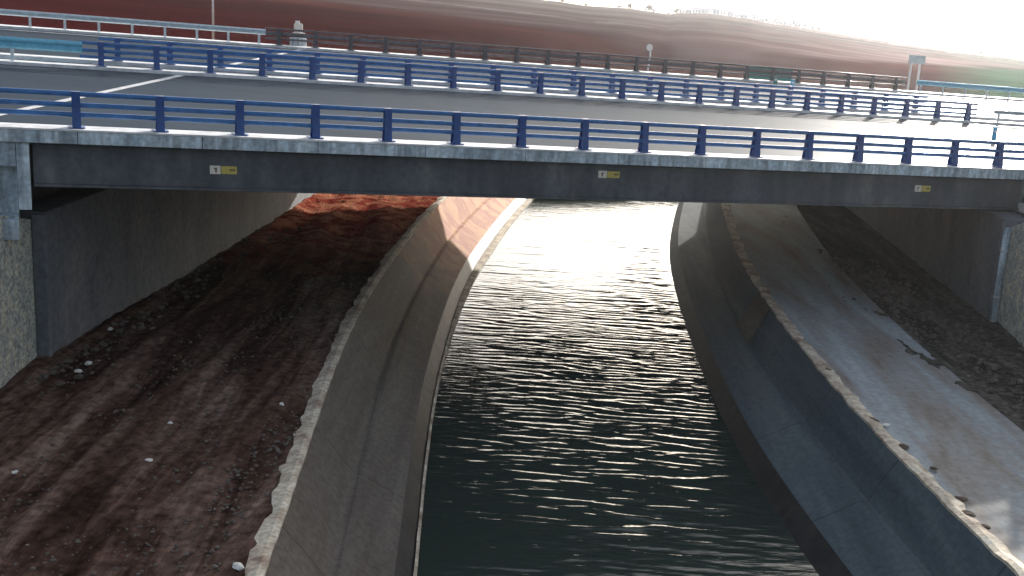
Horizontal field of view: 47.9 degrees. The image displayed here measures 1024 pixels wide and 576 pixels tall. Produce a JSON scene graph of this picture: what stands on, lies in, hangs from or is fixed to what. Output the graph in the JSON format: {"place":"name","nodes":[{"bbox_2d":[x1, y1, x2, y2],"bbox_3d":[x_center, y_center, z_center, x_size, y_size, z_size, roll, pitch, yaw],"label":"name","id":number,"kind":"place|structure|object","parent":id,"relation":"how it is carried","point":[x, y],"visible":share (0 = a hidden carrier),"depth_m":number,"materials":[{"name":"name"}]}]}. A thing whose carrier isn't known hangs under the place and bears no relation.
{"place":"outdoors","nodes":[
{"label":"outdoors","id":0,"kind":"place"},
{"bbox_2d":[0,58,195,70],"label":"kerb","id":1,"kind":"structure","parent":0,"point":[97,64],"depth_m":54.08,"materials":[{"name":"concrete"}]},
{"bbox_2d":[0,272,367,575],"bbox_3d":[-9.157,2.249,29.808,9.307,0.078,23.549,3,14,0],"label":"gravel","id":2,"kind":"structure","parent":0,"point":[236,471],"depth_m":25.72,"materials":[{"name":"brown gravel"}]},
{"bbox_2d":[0,193,440,575],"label":"ground","id":3,"kind":"structure","parent":0,"point":[344,236],"depth_m":27.55,"materials":[{"name":"brown soil"}]},
{"bbox_2d":[0,215,37,387],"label":"wing wall","id":4,"kind":"structure","parent":3,"relation":"on","point":[18,342],"depth_m":29.17,"materials":[{"name":"grey concrete"}]},
{"bbox_2d":[0,141,315,356],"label":"abutment","id":5,"kind":"object","parent":3,"relation":"on","point":[100,255],"visible":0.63,"depth_m":33.81,"materials":[{"name":"concrete"}]},
{"bbox_2d":[0,24,1023,209],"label":"road bridge","id":6,"kind":"structure","parent":5,"relation":"on","point":[107,157],"depth_m":34.18,"materials":[{"name":"concrete"}]},
{"bbox_2d":[0,36,81,60],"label":"guardrail","id":7,"kind":"object","parent":6,"relation":"on","point":[12,43],"visible":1,"depth_m":42.18,"materials":[{"name":"metal"}]},
{"bbox_2d":[0,9,265,43],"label":"guardrail","id":8,"kind":"object","parent":6,"relation":"on","point":[88,18],"visible":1,"depth_m":59.53,"materials":[{"name":"silver metal"}]},
{"bbox_2d":[212,0,213,39],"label":"lamp post","id":9,"kind":"object","parent":6,"relation":"on","point":[212,18],"depth_m":63.52,"materials":[{"name":"grey metal"}]},
{"bbox_2d":[210,165,236,173],"bbox_3d":[-7.570,-3.099,30.230,0.691,0.236,0.028,-3,15,-22],"label":"warning plate","id":10,"kind":"object","parent":6,"relation":"attached to","point":[223,169],"visible":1,"depth_m":30.22,"materials":[{"name":"yellow metal"}]},
{"bbox_2d":[290,21,306,45],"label":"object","id":11,"kind":"object","parent":6,"relation":"on","point":[297,25],"visible":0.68,"depth_m":63.75,"materials":[{"name":"concrete"}]},
{"bbox_2d":[0,87,1023,167],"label":"parapet","id":12,"kind":"structure","parent":6,"relation":"on","point":[387,129],"depth_m":32.63,"materials":[{"name":"blue paint"}]},
{"bbox_2d":[98,37,927,112],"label":"parapet","id":13,"kind":"structure","parent":6,"relation":"on","point":[318,54],"depth_m":51.75,"materials":[{"name":"blue paint"}]},
{"bbox_2d":[79,40,977,119],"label":"parapet","id":14,"kind":"structure","parent":6,"relation":"on","point":[453,80],"depth_m":49.29,"materials":[{"name":"blue paint"}]},
{"bbox_2d":[265,27,906,89],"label":"parapet","id":15,"kind":"structure","parent":6,"relation":"on","point":[766,72],"depth_m":69.51,"materials":[{"name":"grey paint"}]},
{"bbox_2d":[598,171,619,177],"bbox_3d":[2.905,-3.401,34.485,0.706,0.229,0.028,-3,15,-22],"label":"warning plate","id":16,"kind":"object","parent":6,"relation":"attached to","point":[608,174],"visible":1,"depth_m":34.47,"materials":[{"name":"yellow metal"}]},
{"bbox_2d":[646,44,652,70],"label":"round sign","id":17,"kind":"object","parent":6,"relation":"on","point":[649,47],"visible":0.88,"depth_m":73.94,"materials":[{"name":"grey metal"}]},
{"bbox_2d":[914,185,930,191],"bbox_3d":[13.927,-3.374,39.056,0.657,0.234,0.028,-3,15,-22],"label":"warning plate","id":18,"kind":"object","parent":6,"relation":"attached to","point":[919,188],"visible":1,"depth_m":39.04,"materials":[{"name":"yellow metal"}]},
{"bbox_2d":[916,80,1023,97],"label":"guardrail","id":19,"kind":"object","parent":6,"relation":"on","point":[967,86],"visible":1,"depth_m":80.85,"materials":[{"name":"silver metal"}]},
{"bbox_2d":[993,110,1023,121],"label":"guardrail","id":20,"kind":"object","parent":6,"relation":"on","point":[1007,112],"visible":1,"depth_m":60.07,"materials":[{"name":"silver metal"}]},
{"bbox_2d":[23,226,301,386],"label":"wall foot gravel","id":21,"kind":"structure","parent":3,"relation":"on","point":[44,375],"depth_m":34.55,"materials":[{"name":"grey gravel"}]},
{"bbox_2d":[232,562,243,570],"bbox_3d":[-4.795,4.863,20.130,0.252,0.131,0.185,20,22,49],"label":"stone","id":22,"kind":"object","parent":3,"relation":"on","point":[238,566],"visible":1,"depth_m":20.06,"materials":[{"name":"white stone"}]},
{"bbox_2d":[0,0,1023,98],"bbox_3d":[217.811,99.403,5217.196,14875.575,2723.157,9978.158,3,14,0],"label":"hills","id":23,"kind":"structure","parent":0,"point":[548,24],"depth_m":156.23,"materials":[{"name":"brown soil"}]},
{"bbox_2d":[644,4,652,10],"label":"tree","id":24,"kind":"object","parent":23,"relation":"on","point":[649,7],"visible":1,"depth_m":597.48,"materials":[{"name":"white plant"}]},
{"bbox_2d":[679,8,685,12],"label":"house","id":25,"kind":"structure","parent":23,"relation":"on","point":[681,10],"depth_m":589.04,"materials":[{"name":"white"}]},
{"bbox_2d":[685,9,692,12],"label":"house","id":26,"kind":"structure","parent":23,"relation":"on","point":[688,10],"depth_m":580.04,"materials":[{"name":"white"}]},
{"bbox_2d":[692,7,699,12],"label":"house","id":27,"kind":"structure","parent":23,"relation":"on","point":[695,9],"depth_m":588.24,"materials":[{"name":"white"}]},
{"bbox_2d":[698,8,706,13],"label":"house","id":28,"kind":"structure","parent":23,"relation":"on","point":[702,10],"depth_m":578.93,"materials":[{"name":"white"}]},
{"bbox_2d":[706,8,712,13],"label":"house","id":29,"kind":"structure","parent":23,"relation":"on","point":[709,10],"depth_m":586.77,"materials":[{"name":"white"}]},
{"bbox_2d":[713,8,720,14],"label":"house","id":30,"kind":"structure","parent":23,"relation":"on","point":[716,11],"depth_m":577.98,"materials":[{"name":"white"}]},
{"bbox_2d":[720,9,726,15],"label":"house","id":31,"kind":"structure","parent":23,"relation":"on","point":[723,11],"depth_m":586.40,"materials":[{"name":"white"}]},
{"bbox_2d":[727,10,734,16],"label":"house","id":32,"kind":"structure","parent":23,"relation":"on","point":[730,13],"depth_m":576.38,"materials":[{"name":"white"}]},
{"bbox_2d":[734,12,740,16],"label":"house","id":33,"kind":"structure","parent":23,"relation":"on","point":[737,14],"depth_m":584.80,"materials":[{"name":"white"}]},
{"bbox_2d":[740,13,748,18],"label":"house","id":34,"kind":"structure","parent":23,"relation":"on","point":[744,15],"depth_m":576.09,"materials":[{"name":"white"}]},
{"bbox_2d":[749,14,757,19],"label":"house","id":35,"kind":"structure","parent":23,"relation":"on","point":[753,16],"depth_m":584.00,"materials":[{"name":"white"}]},
{"bbox_2d":[758,17,765,22],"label":"house","id":36,"kind":"structure","parent":23,"relation":"on","point":[760,19],"depth_m":574.62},
{"bbox_2d":[767,19,774,23],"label":"house","id":37,"kind":"structure","parent":23,"relation":"on","point":[771,21],"depth_m":582.22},
{"bbox_2d":[775,20,784,24],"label":"house","id":38,"kind":"structure","parent":23,"relation":"on","point":[779,22],"depth_m":572.85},
{"bbox_2d":[785,20,792,25],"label":"house","id":39,"kind":"structure","parent":23,"relation":"on","point":[788,23],"depth_m":580.65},
{"bbox_2d":[794,22,801,26],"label":"house","id":40,"kind":"structure","parent":23,"relation":"on","point":[797,24],"depth_m":571.41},
{"bbox_2d":[0,64,1023,166],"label":"road","id":41,"kind":"structure","parent":0,"point":[46,78],"depth_m":41.55,"materials":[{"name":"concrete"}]},
{"bbox_2d":[991,127,997,140],"bbox_3d":[20.988,-6.682,50.113,0.285,0.669,0.219,-3,15,-22],"label":"delineator","id":42,"kind":"object","parent":41,"relation":"on","point":[994,133],"visible":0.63,"depth_m":50.07,"materials":[{"name":"grey paint"}]},
{"bbox_2d":[0,28,1023,117],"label":"road","id":43,"kind":"structure","parent":0,"point":[987,107],"depth_m":60.13,"materials":[{"name":"grey asphalt"}]},
{"bbox_2d":[4,29,1013,101],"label":"road markings","id":44,"kind":"object","parent":43,"relation":"on","point":[467,62],"depth_m":65.33,"materials":[{"name":"white paint"}]},
{"bbox_2d":[773,77,777,84],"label":"delineator","id":45,"kind":"object","parent":43,"relation":"on","point":[775,81],"visible":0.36,"depth_m":71.77,"materials":[{"name":"grey paint"}]},
{"bbox_2d":[790,79,794,89],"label":"delineator","id":46,"kind":"object","parent":43,"relation":"on","point":[792,82],"visible":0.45,"depth_m":69.23,"materials":[{"name":"grey paint"}]},
{"bbox_2d":[417,199,818,575],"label":"water","id":47,"kind":"structure","parent":0,"point":[579,427],"depth_m":33.54,"materials":[{"name":"grey liquid"}]},
{"bbox_2d":[549,0,1023,58],"label":"sky","id":48,"kind":"structure","parent":0,"point":[994,27],"materials":[{"name":"white"}]},
{"bbox_2d":[730,203,1023,563],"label":"service track","id":49,"kind":"structure","parent":0,"point":[969,445],"depth_m":33.10,"materials":[{"name":"grey concrete"}]},
{"bbox_2d":[954,496,967,501],"bbox_3d":[9.641,4.524,24.721,0.294,0.088,0.232,6,14,12],"label":"clod","id":50,"kind":"object","parent":49,"relation":"on","point":[962,499],"visible":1,"depth_m":24.67,"materials":[{"name":"brown soil"}]},
{"bbox_2d":[962,510,975,516],"bbox_3d":[9.480,4.717,23.956,0.393,0.111,0.301,-8,18,-38],"label":"clod","id":51,"kind":"object","parent":49,"relation":"on","point":[969,513],"visible":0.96,"depth_m":23.92,"materials":[{"name":"brown soil"}]},
{"bbox_2d":[777,205,1023,430],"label":"stony verge","id":52,"kind":"structure","parent":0,"point":[841,232],"depth_m":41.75,"materials":[{"name":"stone"}]},
{"bbox_2d":[844,181,1023,318],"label":"abutment","id":53,"kind":"object","parent":52,"relation":"on","point":[957,251],"visible":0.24,"depth_m":44.22,"materials":[{"name":"concrete"}]},
{"bbox_2d":[997,223,1023,346],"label":"wing wall","id":54,"kind":"structure","parent":52,"relation":"on","point":[1010,318],"depth_m":38.52,"materials":[{"name":"grey concrete"}]},
{"bbox_2d":[989,227,1011,321],"bbox_3d":[16.827,-0.419,39.700,0.280,3.375,0.273,3,14,0],"label":"drain pipe","id":55,"kind":"object","parent":54,"relation":"attached to","point":[1004,250],"visible":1,"depth_m":39.60,"materials":[{"name":"metal"}]},
{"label":"embankment","id":56,"kind":"structure","parent":0,"visible":0},
{"bbox_2d":[906,55,925,90],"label":"direction sign","id":57,"kind":"object","parent":56,"relation":"on","point":[916,59],"visible":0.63,"depth_m":83.21,"materials":[{"name":"grey metal"}]},
{"label":"canal bed","id":58,"kind":"structure","parent":0,"visible":0},
{"bbox_2d":[245,196,533,575],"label":"canal lining","id":59,"kind":"object","parent":58,"relation":"on","point":[347,494],"visible":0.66,"depth_m":30.48,"materials":[{"name":"concrete"}]},
{"bbox_2d":[670,202,1023,575],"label":"canal lining","id":60,"kind":"object","parent":58,"relation":"on","point":[848,485],"visible":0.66,"depth_m":30.54,"materials":[{"name":"concrete"}]},
{"bbox_2d":[898,444,908,449],"bbox_3d":[9.381,3.798,27.591,0.266,0.085,0.285,0,14,-11],"label":"clod","id":61,"kind":"object","parent":60,"relation":"on","point":[904,446],"visible":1,"depth_m":27.54,"materials":[{"name":"brown soil"}]},
{"bbox_2d":[981,524,990,529],"bbox_3d":[9.629,4.854,23.427,0.175,0.074,0.237,3,14,-1],"label":"clod","id":62,"kind":"object","parent":60,"relation":"on","point":[986,526],"visible":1,"depth_m":23.37,"materials":[{"name":"brown soil"}]}
]}

